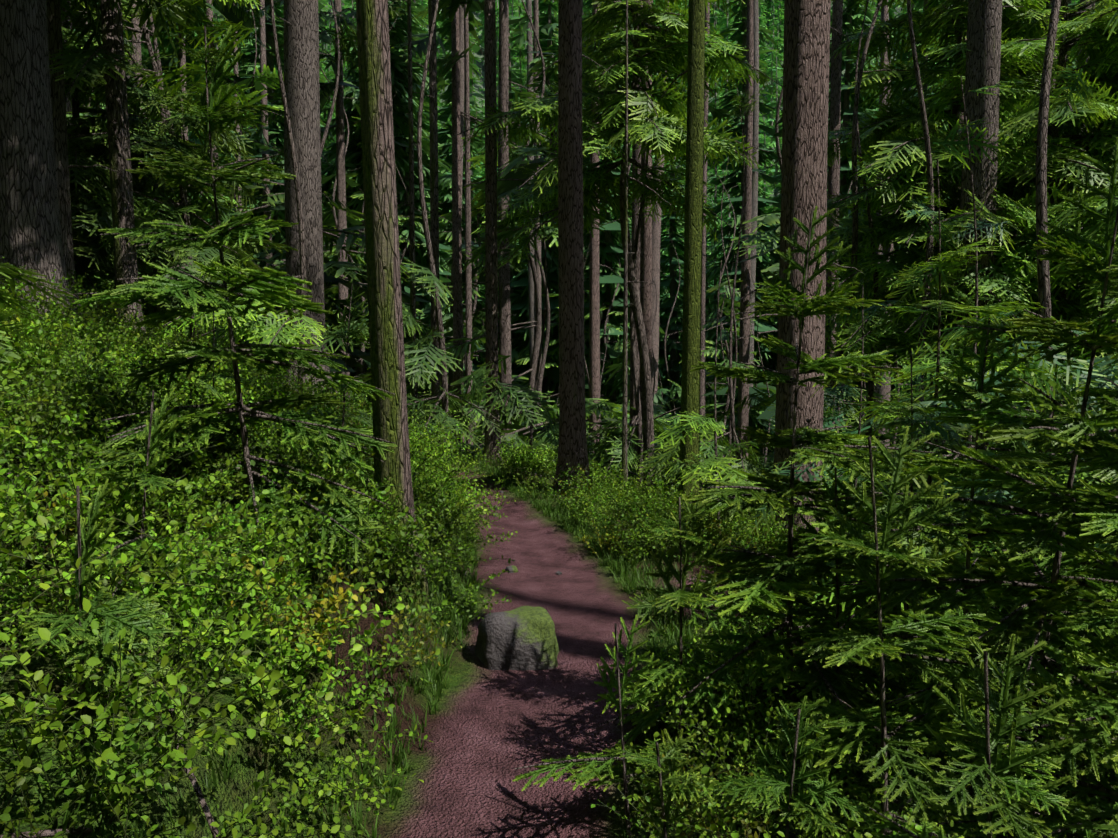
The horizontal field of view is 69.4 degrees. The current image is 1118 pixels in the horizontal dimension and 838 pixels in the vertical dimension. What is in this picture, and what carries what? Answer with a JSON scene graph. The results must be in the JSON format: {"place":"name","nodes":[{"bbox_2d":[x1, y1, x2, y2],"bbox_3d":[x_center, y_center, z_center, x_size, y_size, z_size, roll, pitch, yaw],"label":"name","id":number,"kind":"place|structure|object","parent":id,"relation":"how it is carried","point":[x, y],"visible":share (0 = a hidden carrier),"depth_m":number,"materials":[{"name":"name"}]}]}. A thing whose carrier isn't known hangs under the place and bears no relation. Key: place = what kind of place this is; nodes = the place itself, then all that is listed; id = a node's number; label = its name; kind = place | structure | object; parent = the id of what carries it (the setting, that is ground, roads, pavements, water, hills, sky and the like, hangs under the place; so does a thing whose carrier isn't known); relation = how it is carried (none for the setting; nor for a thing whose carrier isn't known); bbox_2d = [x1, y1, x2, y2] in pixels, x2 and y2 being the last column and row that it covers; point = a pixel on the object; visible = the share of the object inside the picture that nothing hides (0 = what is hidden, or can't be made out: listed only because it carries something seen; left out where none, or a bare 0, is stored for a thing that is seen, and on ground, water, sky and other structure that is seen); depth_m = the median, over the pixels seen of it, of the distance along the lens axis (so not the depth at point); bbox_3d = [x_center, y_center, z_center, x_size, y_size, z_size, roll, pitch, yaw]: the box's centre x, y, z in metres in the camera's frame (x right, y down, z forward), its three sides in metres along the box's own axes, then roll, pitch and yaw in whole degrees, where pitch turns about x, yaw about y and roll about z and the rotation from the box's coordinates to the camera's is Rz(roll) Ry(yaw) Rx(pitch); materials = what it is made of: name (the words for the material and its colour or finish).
{"place":"outdoors","nodes":[
{"label":"outdoors","id":0,"kind":"place"},
{"bbox_2d":[33,448,766,837],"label":"verge grass","id":1,"kind":"structure","parent":0,"point":[497,474],"depth_m":3.92,"materials":[{"name":"green plant"}]},
{"bbox_2d":[0,0,1117,837],"bbox_3d":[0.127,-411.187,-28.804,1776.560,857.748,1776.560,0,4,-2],"label":"terrain ground","id":2,"kind":"structure","parent":0,"point":[488,732],"depth_m":3.33,"materials":[{"name":"brown soil"}]},
{"bbox_2d":[505,565,518,572],"bbox_3d":[-0.360,1.148,6.140,0.087,0.055,0.093,-2,5,-28],"label":"stone","id":3,"kind":"object","parent":2,"relation":"on","point":[512,569],"visible":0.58,"depth_m":6.11,"materials":[{"name":"grey stone"}]},
{"bbox_2d":[475,606,558,670],"bbox_3d":[-0.240,1.233,4.389,0.448,0.421,0.346,-1,4,-14],"label":"boulder","id":4,"kind":"object","parent":2,"relation":"on","point":[522,638],"visible":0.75,"depth_m":4.25,"materials":[{"name":"grey stone"}]},
{"bbox_2d":[0,0,1117,837],"bbox_3d":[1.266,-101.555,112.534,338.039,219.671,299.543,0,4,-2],"label":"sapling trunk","id":5,"kind":"object","parent":2,"relation":"on","point":[1012,284],"depth_m":10.91,"materials":[{"name":"plant"}]},
{"bbox_2d":[0,257,1117,837],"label":"bushes","id":6,"kind":"object","parent":2,"relation":"on","point":[70,369],"visible":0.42,"depth_m":3.00,"materials":[{"name":"green plant"}]},
{"bbox_2d":[0,331,1117,837],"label":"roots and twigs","id":7,"kind":"object","parent":2,"relation":"on","point":[202,803],"visible":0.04,"depth_m":2.22,"materials":[{"name":"brown plant"}]},
{"bbox_2d":[19,25,1117,837],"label":"sapling needles","id":8,"kind":"object","parent":2,"relation":"on","point":[1071,643],"visible":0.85,"depth_m":2.77,"materials":[{"name":"green plant"}]}
]}

